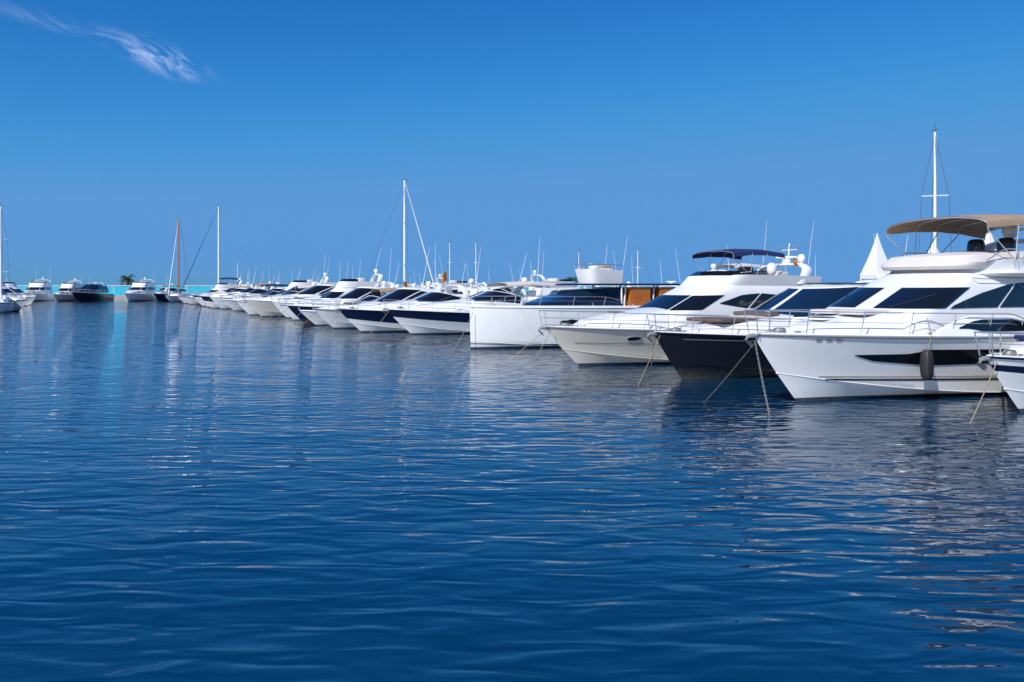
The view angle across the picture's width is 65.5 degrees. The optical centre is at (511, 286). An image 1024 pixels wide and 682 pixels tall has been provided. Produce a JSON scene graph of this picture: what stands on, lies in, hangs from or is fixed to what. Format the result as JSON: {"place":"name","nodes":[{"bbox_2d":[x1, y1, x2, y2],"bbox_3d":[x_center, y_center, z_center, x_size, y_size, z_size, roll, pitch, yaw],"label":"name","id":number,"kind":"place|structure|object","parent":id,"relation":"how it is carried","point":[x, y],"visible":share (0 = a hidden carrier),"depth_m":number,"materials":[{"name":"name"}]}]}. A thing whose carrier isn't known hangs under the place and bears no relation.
{"place":"outdoors","nodes":[
{"label":"outdoors","id":0,"kind":"place"},
{"bbox_2d":[17,286,658,294],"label":"parapet","id":1,"kind":"structure","parent":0,"point":[117,290],"depth_m":189.00,"materials":[{"name":"teal paint"}]},
{"bbox_2d":[17,285,607,285],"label":"coping","id":2,"kind":"object","parent":1,"relation":"on","point":[249,285],"depth_m":188.91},
{"bbox_2d":[0,300,1023,681],"bbox_3d":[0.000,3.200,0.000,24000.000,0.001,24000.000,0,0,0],"label":"water","id":3,"kind":"structure","parent":0,"point":[190,492],"depth_m":11.11,"materials":[{"name":"blue liquid"}]},
{"bbox_2d":[0,205,14,312],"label":"sailing yacht","id":4,"kind":"object","parent":3,"relation":"on","point":[6,305],"visible":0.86,"depth_m":97.91,"materials":[{"name":"grey plastic"}]},
{"bbox_2d":[2,291,29,310],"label":"open motor cruiser","id":5,"kind":"object","parent":3,"relation":"on","point":[19,302],"visible":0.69,"depth_m":100.65,"materials":[{"name":"white plastic"}]},
{"bbox_2d":[2,282,30,298],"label":"flybridge motor yacht","id":6,"kind":"object","parent":3,"relation":"on","point":[6,290],"visible":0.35,"depth_m":122.29,"materials":[{"name":"white plastic"}]},
{"bbox_2d":[2,289,12,292],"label":"windows","id":7,"kind":"structure","parent":6,"relation":"in","point":[5,290],"depth_m":122.46,"materials":[{"name":"black glass"}]},
{"bbox_2d":[3,278,35,305],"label":"sport cruiser","id":8,"kind":"object","parent":3,"relation":"on","point":[29,300],"visible":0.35,"depth_m":129.85,"materials":[{"name":"white plastic"}]},
{"bbox_2d":[2,281,37,304],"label":"flybridge motor yacht","id":9,"kind":"object","parent":3,"relation":"on","point":[13,285],"visible":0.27,"depth_m":139.39,"materials":[{"name":"white plastic"}]},
{"bbox_2d":[23,266,55,300],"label":"flybridge motor yacht","id":10,"kind":"object","parent":3,"relation":"on","point":[43,289],"visible":0.64,"depth_m":173.37,"materials":[{"name":"white plastic"}]},
{"bbox_2d":[26,287,50,289],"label":"windows","id":11,"kind":"structure","parent":10,"relation":"in","point":[31,288],"depth_m":172.30,"materials":[{"name":"black glass"}]},
{"bbox_2d":[52,278,84,300],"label":"flybridge motor yacht","id":12,"kind":"object","parent":3,"relation":"on","point":[63,292],"visible":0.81,"depth_m":172.54,"materials":[{"name":"white plastic"}]},
{"bbox_2d":[57,288,78,290],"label":"windows","id":13,"kind":"structure","parent":12,"relation":"in","point":[62,289],"depth_m":172.70,"materials":[{"name":"black glass"}]},
{"bbox_2d":[71,277,113,300],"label":"sport cruiser","id":14,"kind":"object","parent":3,"relation":"on","point":[91,292],"visible":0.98,"depth_m":171.95,"materials":[{"name":"black plastic"}]},
{"bbox_2d":[79,285,105,288],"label":"windows","id":15,"kind":"structure","parent":14,"relation":"in","point":[91,286],"depth_m":172.87,"materials":[{"name":"black glass"}]},
{"bbox_2d":[114,295,127,299],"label":"base","id":16,"kind":"object","parent":3,"relation":"in","point":[119,297],"depth_m":186.00,"materials":[{"name":"concrete"}]},
{"bbox_2d":[119,274,135,284],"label":"palm tree","id":17,"kind":"object","parent":16,"relation":"on","point":[127,279],"visible":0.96,"depth_m":190.77,"materials":[{"name":"green plant"}]},
{"bbox_2d":[123,277,156,300],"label":"flybridge motor yacht","id":18,"kind":"object","parent":3,"relation":"on","point":[141,290],"visible":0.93,"depth_m":172.91,"materials":[{"name":"white plastic"}]},
{"bbox_2d":[128,287,154,289],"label":"windows","id":19,"kind":"structure","parent":18,"relation":"in","point":[131,288],"depth_m":172.49,"materials":[{"name":"black glass"}]},
{"bbox_2d":[153,282,180,300],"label":"open motor cruiser","id":20,"kind":"object","parent":3,"relation":"on","point":[160,295],"visible":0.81,"depth_m":172.25,"materials":[{"name":"plastic"}]},
{"bbox_2d":[159,288,177,291],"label":"windows","id":21,"kind":"structure","parent":20,"relation":"in","point":[171,289],"depth_m":174.91,"materials":[{"name":"black glass"}]},
{"bbox_2d":[165,217,191,301],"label":"sailing yacht","id":22,"kind":"object","parent":3,"relation":"on","point":[172,298],"visible":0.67,"depth_m":164.85,"materials":[{"name":"grey plastic"}]},
{"bbox_2d":[176,276,241,303],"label":"flybridge motor yacht","id":23,"kind":"object","parent":3,"relation":"on","point":[220,287],"visible":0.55,"depth_m":141.70,"materials":[{"name":"white plastic"}]},
{"bbox_2d":[184,271,249,303],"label":"open motor cruiser","id":24,"kind":"object","parent":3,"relation":"on","point":[229,289],"visible":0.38,"depth_m":136.64,"materials":[{"name":"white plastic"}]},
{"bbox_2d":[177,206,261,303],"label":"sailing yacht","id":25,"kind":"object","parent":3,"relation":"on","point":[218,245],"visible":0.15,"depth_m":149.84,"materials":[{"name":"grey plastic"}]},
{"bbox_2d":[186,272,252,305],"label":"open motor cruiser","id":26,"kind":"object","parent":3,"relation":"on","point":[203,304],"visible":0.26,"depth_m":126.71,"materials":[{"name":"white plastic"}]},
{"bbox_2d":[189,270,256,307],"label":"sport cruiser","id":27,"kind":"object","parent":3,"relation":"on","point":[235,290],"visible":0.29,"depth_m":121.93,"materials":[{"name":"white plastic"}]},
{"bbox_2d":[197,274,266,301],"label":"sport cruiser","id":28,"kind":"object","parent":3,"relation":"on","point":[263,287],"visible":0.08,"depth_m":134.07,"materials":[{"name":"white plastic"}]},
{"bbox_2d":[190,279,278,307],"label":"open motor cruiser","id":29,"kind":"object","parent":3,"relation":"on","point":[211,303],"visible":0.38,"depth_m":116.33,"materials":[{"name":"white plastic"}]},
{"bbox_2d":[239,288,253,292],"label":"windows","id":30,"kind":"structure","parent":29,"relation":"in","point":[248,289],"depth_m":117.23,"materials":[{"name":"black glass"}]},
{"bbox_2d":[200,272,288,308],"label":"open motor cruiser","id":31,"kind":"object","parent":3,"relation":"on","point":[221,304],"visible":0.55,"depth_m":112.34,"materials":[{"name":"white plastic"}]},
{"bbox_2d":[248,289,267,293],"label":"windows","id":32,"kind":"structure","parent":31,"relation":"in","point":[255,291],"depth_m":113.29,"materials":[{"name":"black glass"}]},
{"bbox_2d":[212,278,297,308],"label":"sport cruiser","id":33,"kind":"object","parent":3,"relation":"on","point":[279,289],"visible":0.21,"depth_m":108.89,"materials":[{"name":"white plastic"}]},
{"bbox_2d":[263,288,282,293],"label":"windows","id":34,"kind":"structure","parent":33,"relation":"in","point":[275,289],"depth_m":109.08,"materials":[{"name":"black glass"}]},
{"bbox_2d":[215,279,298,310],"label":"open motor cruiser","id":35,"kind":"object","parent":3,"relation":"on","point":[234,305],"visible":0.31,"depth_m":102.51,"materials":[{"name":"white plastic"}]},
{"bbox_2d":[263,291,277,294],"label":"windows","id":36,"kind":"structure","parent":35,"relation":"in","point":[273,292],"depth_m":103.96,"materials":[{"name":"black glass"}]},
{"bbox_2d":[227,282,316,314],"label":"open motor cruiser","id":37,"kind":"object","parent":3,"relation":"on","point":[248,308],"visible":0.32,"depth_m":87.88,"materials":[{"name":"white plastic"}]},
{"bbox_2d":[282,291,297,294],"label":"windows","id":38,"kind":"structure","parent":37,"relation":"in","point":[290,292],"depth_m":88.76,"materials":[{"name":"black glass"}]},
{"bbox_2d":[232,271,320,313],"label":"sport cruiser","id":39,"kind":"object","parent":3,"relation":"on","point":[296,289],"visible":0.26,"depth_m":94.63,"materials":[{"name":"white plastic"}]},
{"bbox_2d":[281,287,307,294],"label":"windows","id":40,"kind":"structure","parent":39,"relation":"in","point":[293,288],"depth_m":94.75,"materials":[{"name":"black glass"}]},
{"bbox_2d":[229,257,336,311],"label":"flybridge motor yacht","id":41,"kind":"object","parent":3,"relation":"on","point":[324,280],"visible":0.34,"depth_m":99.73,"materials":[{"name":"white plastic"}]},
{"bbox_2d":[232,264,347,316],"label":"sport cruiser","id":42,"kind":"object","parent":3,"relation":"on","point":[262,306],"visible":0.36,"depth_m":83.48,"materials":[{"name":"white plastic"}]},
{"bbox_2d":[296,285,333,293],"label":"windows","id":43,"kind":"structure","parent":42,"relation":"in","point":[312,290],"depth_m":84.99,"materials":[{"name":"black glass"}]},
{"bbox_2d":[263,260,360,317],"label":"open motor cruiser","id":44,"kind":"object","parent":3,"relation":"on","point":[281,309],"visible":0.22,"depth_m":79.34,"materials":[{"name":"white plastic"}]},
{"bbox_2d":[266,250,389,320],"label":"flybridge motor yacht","id":45,"kind":"object","parent":3,"relation":"on","point":[342,287],"visible":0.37,"depth_m":75.43,"materials":[{"name":"white plastic"}]},
{"bbox_2d":[320,291,343,297],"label":"windows","id":46,"kind":"structure","parent":45,"relation":"in","point":[334,294],"depth_m":74.90,"materials":[{"name":"black glass"}]},
{"bbox_2d":[275,248,394,322],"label":"sport cruiser","id":47,"kind":"object","parent":3,"relation":"on","point":[355,294],"visible":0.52,"depth_m":69.93,"materials":[{"name":"white plastic"}]},
{"bbox_2d":[337,288,386,298],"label":"windows","id":48,"kind":"structure","parent":47,"relation":"in","point":[358,292],"depth_m":70.71,"materials":[{"name":"black glass"}]},
{"bbox_2d":[284,262,407,326],"bbox_3d":[-12.698,0.833,66.129,13.026,5.834,3.676,0,0,-27],"label":"open motor cruiser","id":49,"kind":"object","parent":3,"relation":"on","point":[313,316],"visible":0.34,"depth_m":64.54,"materials":[{"name":"white plastic"}]},
{"bbox_2d":[355,296,377,301],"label":"windows","id":50,"kind":"structure","parent":49,"relation":"in","point":[369,298],"depth_m":65.55,"materials":[{"name":"black glass"}]},
{"bbox_2d":[304,247,452,328],"bbox_3d":[-9.892,0.157,61.828,14.381,7.186,4.013,0,0,-31],"label":"sport cruiser","id":51,"kind":"object","parent":3,"relation":"on","point":[339,321],"visible":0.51,"depth_m":60.46,"materials":[{"name":"white plastic"}]},
{"bbox_2d":[372,289,425,301],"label":"windows","id":52,"kind":"structure","parent":51,"relation":"in","point":[399,294],"depth_m":61.35,"materials":[{"name":"black glass"}]},
{"bbox_2d":[320,249,480,333],"bbox_3d":[-6.593,0.468,57.165,15.110,6.564,4.194,0,0,-27],"label":"open motor cruiser","id":53,"kind":"object","parent":3,"relation":"on","point":[368,318],"visible":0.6,"depth_m":55.12,"materials":[{"name":"white plastic"}]},
{"bbox_2d":[409,292,460,301],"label":"windows","id":54,"kind":"structure","parent":53,"relation":"in","point":[432,296],"depth_m":56.38,"materials":[{"name":"black glass"}]},
{"bbox_2d":[366,175,435,288],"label":"sailing yacht","id":55,"kind":"object","parent":3,"relation":"on","point":[404,242],"visible":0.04,"depth_m":87.92,"materials":[{"name":"grey plastic"}]},
{"bbox_2d":[409,275,433,288],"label":"sport cruiser","id":56,"kind":"object","parent":3,"relation":"on","point":[413,284],"visible":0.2,"depth_m":126.22,"materials":[{"name":"white plastic"}]},
{"bbox_2d":[419,241,468,297],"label":"sailing yacht","id":57,"kind":"object","parent":3,"relation":"on","point":[444,277],"visible":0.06,"depth_m":104.94,"materials":[{"name":"grey plastic"}]},
{"bbox_2d":[430,257,471,293],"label":"flybridge motor yacht","id":58,"kind":"object","parent":3,"relation":"on","point":[454,288],"visible":0.13,"depth_m":113.14,"materials":[{"name":"white plastic"}]},
{"bbox_2d":[368,243,558,335],"bbox_3d":[-2.458,0.174,54.738,16.110,7.152,4.436,0,0,-27],"label":"open motor cruiser","id":59,"kind":"object","parent":3,"relation":"on","point":[446,317],"visible":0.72,"depth_m":52.60,"materials":[{"name":"white plastic"}]},
{"bbox_2d":[464,291,520,302],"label":"windows","id":60,"kind":"structure","parent":59,"relation":"in","point":[488,295],"depth_m":53.96,"materials":[{"name":"black glass"}]},
{"bbox_2d":[447,241,493,298],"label":"sailing yacht","id":61,"kind":"object","parent":3,"relation":"on","point":[461,292],"visible":0.03,"depth_m":104.90,"materials":[{"name":"grey plastic"}]},
{"bbox_2d":[458,261,485,297],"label":"sport cruiser","id":62,"kind":"object","parent":3,"relation":"on","point":[467,288],"visible":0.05,"depth_m":107.56,"materials":[{"name":"white plastic"}]},
{"bbox_2d":[470,271,510,295],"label":"sport cruiser","id":63,"kind":"object","parent":3,"relation":"on","point":[475,290],"visible":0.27,"depth_m":100.07,"materials":[{"name":"white plastic"}]},
{"bbox_2d":[492,287,510,292],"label":"windows","id":64,"kind":"structure","parent":63,"relation":"in","point":[508,289],"depth_m":100.27,"materials":[{"name":"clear glass"}]},
{"bbox_2d":[503,265,528,300],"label":"open motor cruiser","id":65,"kind":"object","parent":3,"relation":"on","point":[524,293],"visible":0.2,"depth_m":93.56,"materials":[{"name":"white plastic"}]},
{"bbox_2d":[524,254,579,300],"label":"flybridge motor yacht","id":66,"kind":"object","parent":3,"relation":"on","point":[547,290],"visible":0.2,"depth_m":87.58,"materials":[{"name":"white plastic"}]},
{"bbox_2d":[453,235,680,350],"bbox_3d":[4.729,0.475,44.027,18.509,6.551,5.069,0,0,-27],"label":"plumb bow yacht","id":67,"kind":"object","parent":3,"relation":"on","point":[502,326],"visible":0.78,"depth_m":41.17,"materials":[{"name":"white plastic"}]},
{"bbox_2d":[528,291,616,303],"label":"windows","id":68,"kind":"structure","parent":67,"relation":"in","point":[612,294],"depth_m":42.07,"materials":[{"name":"blue glass"}]},
{"bbox_2d":[561,250,586,286],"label":"sailing yacht","id":69,"kind":"object","parent":3,"relation":"on","point":[578,262],"visible":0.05,"depth_m":99.98,"materials":[{"name":"grey plastic"}]},
{"bbox_2d":[613,252,632,302],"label":"sport cruiser","id":70,"kind":"object","parent":3,"relation":"on","point":[627,282],"visible":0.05,"depth_m":74.43,"materials":[{"name":"white plastic"}]},
{"bbox_2d":[624,250,652,286],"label":"sailing yacht","id":71,"kind":"object","parent":3,"relation":"on","point":[637,267],"visible":0.06,"depth_m":99.97,"materials":[{"name":"grey plastic"}]},
{"bbox_2d":[497,224,820,370],"bbox_3d":[6.786,0.275,34.108,16.606,6.951,4.469,0,0,-27],"label":"flybridge motor yacht","id":72,"kind":"object","parent":3,"relation":"on","point":[613,338],"visible":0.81,"depth_m":32.82,"materials":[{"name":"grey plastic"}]},
{"bbox_2d":[638,293,774,309],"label":"windows","id":73,"kind":"structure","parent":72,"relation":"in","point":[663,301],"depth_m":33.52,"materials":[{"name":"black glass"}]},
{"bbox_2d":[659,249,679,286],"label":"open motor cruiser","id":74,"kind":"object","parent":3,"relation":"on","point":[670,281],"visible":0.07,"depth_m":68.95,"materials":[{"name":"white plastic"}]},
{"bbox_2d":[710,246,764,270],"bbox_3d":[20.229,0.312,64.280,12.658,6.877,3.949,0,0,-27],"label":"flybridge motor yacht","id":75,"kind":"object","parent":3,"relation":"on","point":[714,266],"visible":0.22,"depth_m":62.36,"materials":[{"name":"white plastic"}]},
{"bbox_2d":[638,237,907,384],"bbox_3d":[10.235,0.875,29.668,14.710,5.751,4.272,0,0,-27],"label":"sport cruiser","id":76,"kind":"object","parent":3,"relation":"on","point":[712,346],"visible":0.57,"depth_m":27.42,"materials":[{"name":"black plastic"}]},
{"bbox_2d":[752,287,858,316],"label":"windows","id":77,"kind":"structure","parent":76,"relation":"in","point":[820,298],"depth_m":29.10,"materials":[{"name":"blue glass"}]},
{"bbox_2d":[704,214,1023,413],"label":"flybridge motor yacht","id":78,"kind":"object","parent":3,"relation":"on","point":[907,325],"visible":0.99,"depth_m":22.47,"materials":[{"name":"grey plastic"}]},
{"bbox_2d":[829,283,1023,308],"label":"windows","id":79,"kind":"structure","parent":78,"relation":"in","point":[944,296],"depth_m":23.12,"materials":[{"name":"black glass"}]},
{"bbox_2d":[855,349,1007,364],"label":"hull windows","id":80,"kind":"structure","parent":78,"relation":"in","point":[941,357],"depth_m":22.22,"materials":[{"name":"black glass"}]},
{"bbox_2d":[959,319,1023,330],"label":"bulwark windows","id":81,"kind":"structure","parent":78,"relation":"in","point":[981,327],"depth_m":22.62,"materials":[{"name":"black glass"}]},
{"bbox_2d":[919,129,951,252],"bbox_3d":[25.263,-2.975,47.671,2.978,13.450,10.131,0,0,24],"label":"sailing yacht","id":82,"kind":"object","parent":3,"relation":"on","point":[934,195],"visible":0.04,"depth_m":46.95,"materials":[{"name":"grey plastic"}]},
{"bbox_2d":[969,331,1023,423],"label":"open motor cruiser","id":83,"kind":"object","parent":3,"relation":"on","point":[1007,366],"visible":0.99,"depth_m":19.72,"materials":[{"name":"white plastic"}]},
{"bbox_2d":[0,0,1023,285],"label":"sky","id":84,"kind":"structure","parent":0,"point":[567,127],"materials":[{"name":"blue"}]},
{"bbox_2d":[567,276,577,282],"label":"palm tree","id":85,"kind":"object","parent":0,"point":[575,279],"visible":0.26,"depth_m":149.90,"materials":[{"name":"green plant"}]},
{"bbox_2d":[860,233,890,285],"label":"pagoda tent","id":86,"kind":"object","parent":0,"point":[870,269],"visible":0.56,"depth_m":69.67,"materials":[{"name":"fabric"}]},
{"bbox_2d":[984,231,996,249],"bbox_3d":[37.100,-1.300,62.000,2.064,6.800,2.080,0,0,-20],"label":"pagoda tent","id":87,"kind":"object","parent":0,"point":[989,238],"visible":0.1,"depth_m":61.82,"materials":[{"name":"fabric"}]}
]}

